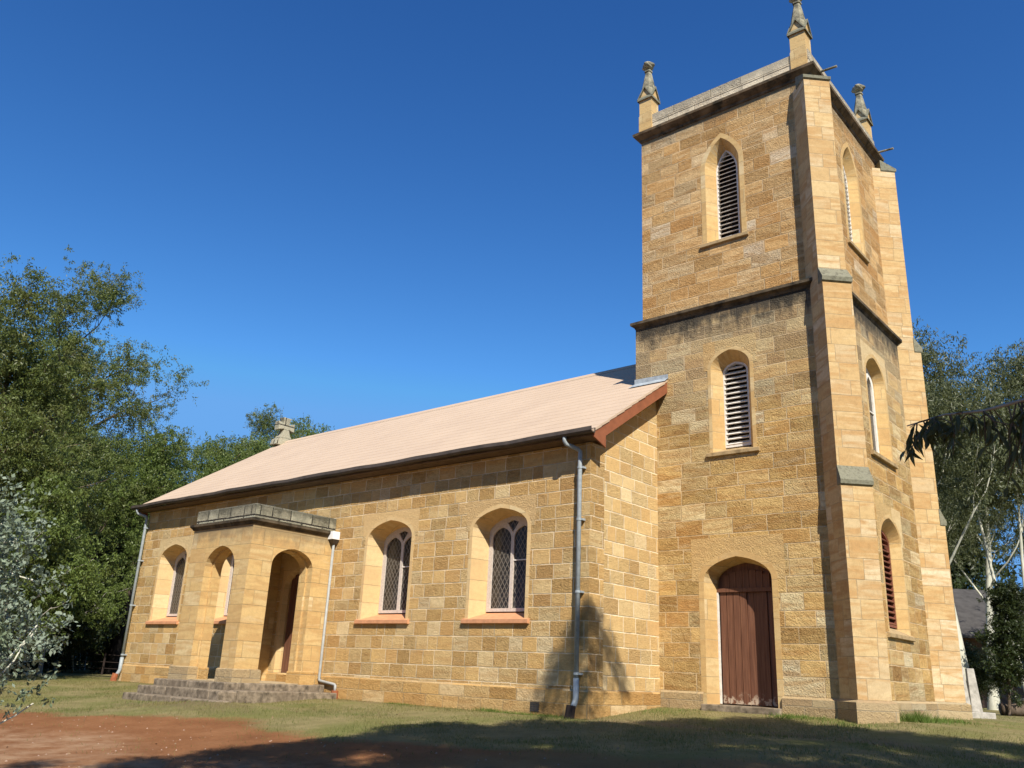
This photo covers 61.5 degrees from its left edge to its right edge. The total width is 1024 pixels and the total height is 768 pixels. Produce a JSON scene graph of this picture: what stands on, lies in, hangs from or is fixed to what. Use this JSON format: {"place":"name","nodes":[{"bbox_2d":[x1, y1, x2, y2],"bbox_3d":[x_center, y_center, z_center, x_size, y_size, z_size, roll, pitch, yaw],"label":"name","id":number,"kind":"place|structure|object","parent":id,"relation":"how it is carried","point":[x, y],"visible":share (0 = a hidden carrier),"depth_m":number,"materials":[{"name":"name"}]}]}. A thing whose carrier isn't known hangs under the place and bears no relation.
{"place":"outdoors","nodes":[
{"label":"outdoors","id":0,"kind":"place"},
{"bbox_2d":[0,661,1023,767],"bbox_3d":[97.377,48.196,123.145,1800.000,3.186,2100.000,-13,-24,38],"label":"ground","id":1,"kind":"structure","parent":0,"point":[21,751],"depth_m":12.85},
{"bbox_2d":[0,518,68,673],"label":"shrub","id":2,"kind":"object","parent":1,"relation":"on","point":[30,654],"visible":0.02,"depth_m":31.10,"materials":[{"name":"green plant"}]},
{"bbox_2d":[0,468,80,723],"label":"silver leaved gum","id":3,"kind":"object","parent":1,"relation":"on","point":[10,543],"visible":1,"depth_m":7.82,"materials":[{"name":"green plant"}]},
{"bbox_2d":[0,526,86,669],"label":"gum tree","id":4,"kind":"object","parent":1,"relation":"on","point":[53,613],"visible":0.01,"depth_m":31.36,"materials":[{"name":"green plant"}]},
{"bbox_2d":[1,376,112,549],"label":"gum tree","id":5,"kind":"object","parent":1,"relation":"on","point":[91,522],"visible":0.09,"depth_m":39.14,"materials":[{"name":"green plant"}]},
{"bbox_2d":[0,450,121,658],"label":"gum tree","id":6,"kind":"object","parent":1,"relation":"on","point":[62,528],"visible":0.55,"depth_m":26.75,"materials":[{"name":"green plant"}]},
{"bbox_2d":[35,638,94,670],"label":"shrub","id":7,"kind":"object","parent":1,"relation":"on","point":[75,662],"depth_m":41.57,"materials":[{"name":"green plant"}]},
{"bbox_2d":[14,652,120,674],"bbox_3d":[-19.832,11.127,34.376,9.803,1.052,0.099,8,-19,-16],"label":"wire fence","id":8,"kind":"object","parent":1,"relation":"on","point":[103,661],"visible":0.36,"depth_m":35.18,"materials":[{"name":"grey metal"}]},
{"bbox_2d":[1,496,138,674],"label":"gum tree","id":9,"kind":"object","parent":1,"relation":"on","point":[104,612],"visible":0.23,"depth_m":30.56,"materials":[{"name":"green plant"}]},
{"bbox_2d":[8,548,134,671],"bbox_3d":[-18.890,9.478,35.444,6.605,7.007,5.276,-3,-19,16],"label":"shrub","id":10,"kind":"object","parent":1,"relation":"on","point":[90,633],"visible":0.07,"depth_m":35.03,"materials":[{"name":"green plant"}]},
{"bbox_2d":[43,615,99,669],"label":"shrub","id":11,"kind":"object","parent":1,"relation":"on","point":[88,663],"visible":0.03,"depth_m":43.46,"materials":[{"name":"green plant"}]},
{"bbox_2d":[19,524,125,668],"bbox_3d":[-19.993,8.688,34.041,5.862,7.785,7.339,-6,-20,23],"label":"shrub","id":12,"kind":"object","parent":1,"relation":"on","point":[121,576],"depth_m":35.96,"materials":[{"name":"green plant"}]},
{"bbox_2d":[0,252,148,530],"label":"gum tree","id":13,"kind":"object","parent":1,"relation":"on","point":[39,373],"visible":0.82,"depth_m":29.05,"materials":[{"name":"green plant"}]},
{"bbox_2d":[71,557,89,671],"bbox_3d":[-19.273,9.869,37.298,2.280,5.499,3.042,10,-20,-21],"label":"sapling","id":14,"kind":"object","parent":1,"relation":"on","point":[72,669],"depth_m":36.95,"materials":[{"name":"green plant"}]},
{"bbox_2d":[54,528,118,669],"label":"sapling","id":15,"kind":"object","parent":1,"relation":"on","point":[106,543],"visible":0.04,"depth_m":42.17,"materials":[{"name":"green plant"}]},
{"bbox_2d":[67,649,106,670],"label":"shrub","id":16,"kind":"object","parent":1,"relation":"on","point":[92,667],"depth_m":44.37,"materials":[{"name":"green plant"}]},
{"bbox_2d":[43,387,147,666],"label":"gum tree","id":17,"kind":"object","parent":1,"relation":"on","point":[98,523],"visible":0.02,"depth_m":49.82,"materials":[{"name":"green plant"}]},
{"bbox_2d":[0,244,208,668],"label":"gum tree","id":18,"kind":"object","parent":1,"relation":"on","point":[97,293],"visible":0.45,"depth_m":40.28,"materials":[{"name":"green plant"}]},
{"bbox_2d":[76,531,140,673],"bbox_3d":[-17.794,10.682,39.651,5.862,7.785,7.339,0,-19,9],"label":"shrub","id":19,"kind":"object","parent":1,"relation":"on","point":[106,643],"visible":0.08,"depth_m":38.52,"materials":[{"name":"green plant"}]},
{"bbox_2d":[84,486,148,668],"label":"gum tree","id":20,"kind":"object","parent":1,"relation":"on","point":[108,531],"visible":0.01,"depth_m":51.74,"materials":[{"name":"green plant"}]},
{"bbox_2d":[64,417,213,674],"bbox_3d":[-15.886,6.983,37.237,8.539,11.269,6.594,-13,-24,38],"label":"gum tree","id":21,"kind":"object","parent":1,"relation":"on","point":[158,473],"visible":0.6,"depth_m":37.75,"materials":[{"name":"green plant"}]},
{"bbox_2d":[182,430,271,482],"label":"gum tree","id":22,"kind":"object","parent":1,"relation":"on","point":[221,457],"visible":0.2,"depth_m":47.84,"materials":[{"name":"green plant"}]},
{"bbox_2d":[174,403,315,480],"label":"gum tree","id":23,"kind":"object","parent":1,"relation":"on","point":[264,425],"visible":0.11,"depth_m":55.78,"materials":[{"name":"green plant"}]},
{"bbox_2d":[2,716,558,766],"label":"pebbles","id":24,"kind":"object","parent":1,"relation":"on","point":[190,737],"visible":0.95,"depth_m":11.84,"materials":[{"name":"brown stone"}]},
{"bbox_2d":[257,413,331,443],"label":"gum tree","id":25,"kind":"object","parent":1,"relation":"on","point":[307,424],"visible":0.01,"depth_m":62.85,"materials":[{"name":"green plant"}]},
{"bbox_2d":[3,691,1011,767],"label":"fallen leaves","id":26,"kind":"object","parent":1,"relation":"on","point":[547,728],"visible":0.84,"depth_m":12.36,"materials":[{"name":"brown plant"}]},
{"bbox_2d":[110,0,972,723],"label":"church","id":27,"kind":"structure","parent":1,"relation":"on","point":[718,496],"depth_m":19.01,"materials":[{"name":"stone"}]},
{"bbox_2d":[145,535,193,623],"bbox_3d":[-10.371,6.107,26.659,1.950,2.627,0.640,-13,-24,38],"label":"window","id":28,"kind":"structure","parent":27,"relation":"in","point":[173,554],"depth_m":26.99,"materials":[{"name":"stone"}]},
{"bbox_2d":[214,555,233,623],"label":"window","id":29,"kind":"structure","parent":27,"relation":"in","point":[226,577],"depth_m":25.06,"materials":[{"name":"stone"}]},
{"bbox_2d":[281,574,298,672],"bbox_3d":[-5.462,6.201,22.157,1.120,2.780,0.090,-13,-24,38],"label":"door","id":30,"kind":"structure","parent":27,"relation":"in","point":[294,586],"depth_m":22.35,"materials":[{"name":"red paint"}]},
{"bbox_2d":[354,508,419,623],"bbox_3d":[-2.803,4.392,20.561,1.950,2.627,0.640,-13,-24,38],"label":"window","id":31,"kind":"structure","parent":27,"relation":"in","point":[388,537],"depth_m":20.82,"materials":[{"name":"stone"}]},
{"bbox_2d":[461,494,535,623],"bbox_3d":[-0.134,3.787,18.411,1.950,2.627,0.640,-13,-24,38],"label":"window","id":32,"kind":"structure","parent":27,"relation":"in","point":[498,569],"depth_m":18.64,"materials":[{"name":"stone"}]},
{"bbox_2d":[700,133,748,248],"bbox_3d":[5.142,-4.649,20.631,1.200,2.980,0.540,-13,-24,38],"label":"louvred window","id":33,"kind":"structure","parent":27,"relation":"in","point":[723,204],"depth_m":20.71,"materials":[{"name":"stone"}]},
{"bbox_2d":[703,333,759,457],"bbox_3d":[4.883,0.300,18.821,1.260,2.652,0.540,-13,-24,38],"label":"louvred window","id":34,"kind":"structure","parent":27,"relation":"in","point":[728,363],"depth_m":18.89,"materials":[{"name":"stone"}]},
{"bbox_2d":[717,563,777,706],"bbox_3d":[4.786,5.025,17.420,1.280,2.780,0.130,-13,-24,38],"label":"door","id":35,"kind":"structure","parent":27,"relation":"in","point":[747,635],"depth_m":17.39,"materials":[{"name":"red paint"}]},
{"bbox_2d":[841,142,869,263],"bbox_3d":[8.063,-4.487,20.844,0.470,3.060,1.320,-13,-24,38],"label":"louvred window","id":36,"kind":"structure","parent":27,"relation":"in","point":[852,200],"depth_m":21.04,"materials":[{"name":"stone"}]},
{"bbox_2d":[860,339,897,468],"bbox_3d":[7.965,0.479,19.054,0.400,2.597,1.640,-13,-24,38],"label":"window","id":37,"kind":"structure","parent":27,"relation":"in","point":[873,366],"depth_m":19.35,"materials":[{"name":"stone"}]},
{"bbox_2d":[875,500,915,641],"bbox_3d":[7.775,3.906,17.928,0.470,2.722,1.640,-13,-24,38],"label":"louvred window","id":38,"kind":"structure","parent":27,"relation":"in","point":[889,528],"depth_m":18.18,"materials":[{"name":"stone"}]},
{"bbox_2d":[376,701,1009,729],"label":"weeds","id":39,"kind":"object","parent":1,"relation":"on","point":[917,717],"visible":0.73,"depth_m":15.53,"materials":[{"name":"green plant"}]},
{"bbox_2d":[900,398,1023,497],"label":"gum tree","id":40,"kind":"object","parent":1,"relation":"on","point":[943,431],"visible":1,"depth_m":3.93,"materials":[{"name":"green plant"}]},
{"bbox_2d":[933,449,998,570],"bbox_3d":[16.194,7.103,34.682,6.104,11.666,5.849,-11,-23,35],"label":"gum tree","id":41,"kind":"object","parent":1,"relation":"on","point":[952,534],"visible":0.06,"depth_m":34.15,"materials":[{"name":"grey plant"}]},
{"bbox_2d":[912,318,1023,683],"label":"gum tree","id":42,"kind":"object","parent":1,"relation":"on","point":[936,400],"visible":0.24,"depth_m":25.92,"materials":[{"name":"green plant"}]},
{"bbox_2d":[924,362,1016,556],"bbox_3d":[18.933,6.682,38.718,8.274,15.813,7.928,-10,-22,32],"label":"gum tree","id":43,"kind":"object","parent":1,"relation":"on","point":[937,458],"visible":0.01,"depth_m":38.39,"materials":[{"name":"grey plant"}]},
{"bbox_2d":[934,338,1023,689],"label":"gum tree","id":44,"kind":"object","parent":1,"relation":"on","point":[1015,383],"visible":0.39,"depth_m":28.12,"materials":[{"name":"green plant"}]},
{"bbox_2d":[962,666,995,718],"bbox_3d":[10.758,7.315,20.332,0.920,1.260,0.600,2,-19,3],"label":"gravestone","id":45,"kind":"object","parent":1,"relation":"on","point":[972,698],"visible":0.34,"depth_m":20.26,"materials":[{"name":"stone"}]},
{"bbox_2d":[936,405,1023,709],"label":"gum tree","id":46,"kind":"object","parent":1,"relation":"on","point":[993,703],"visible":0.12,"depth_m":34.64,"materials":[{"name":"green plant"}]},
{"bbox_2d":[963,640,1005,708],"bbox_3d":[16.615,10.495,30.873,2.446,2.595,1.954,-13,-24,39],"label":"shrub","id":47,"kind":"object","parent":1,"relation":"on","point":[981,675],"visible":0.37,"depth_m":30.57,"materials":[{"name":"green plant"}]},
{"bbox_2d":[949,507,1021,589],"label":"shrub","id":48,"kind":"object","parent":1,"relation":"on","point":[960,580],"visible":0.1,"depth_m":58.40,"materials":[{"name":"green plant"}]},
{"bbox_2d":[953,589,1023,707],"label":"house","id":49,"kind":"structure","parent":1,"relation":"on","point":[970,611],"depth_m":40.74,"materials":[{"name":"brick"}]},
{"bbox_2d":[971,573,1023,715],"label":"cypress tree","id":50,"kind":"object","parent":1,"relation":"on","point":[1006,604],"visible":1,"depth_m":24.40,"materials":[{"name":"green plant"}]},
{"bbox_2d":[998,703,1023,715],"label":"fallen log","id":51,"kind":"object","parent":1,"relation":"on","point":[1015,710],"visible":0.77,"depth_m":24.04,"materials":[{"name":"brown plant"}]},
{"bbox_2d":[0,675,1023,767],"bbox_3d":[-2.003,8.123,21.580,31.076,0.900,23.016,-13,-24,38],"label":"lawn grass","id":52,"kind":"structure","parent":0,"point":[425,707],"depth_m":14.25,"materials":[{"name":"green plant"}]},
{"bbox_2d":[0,0,1023,590],"label":"sky","id":53,"kind":"structure","parent":0,"point":[341,214],"materials":[{"name":"blue"}]}
]}

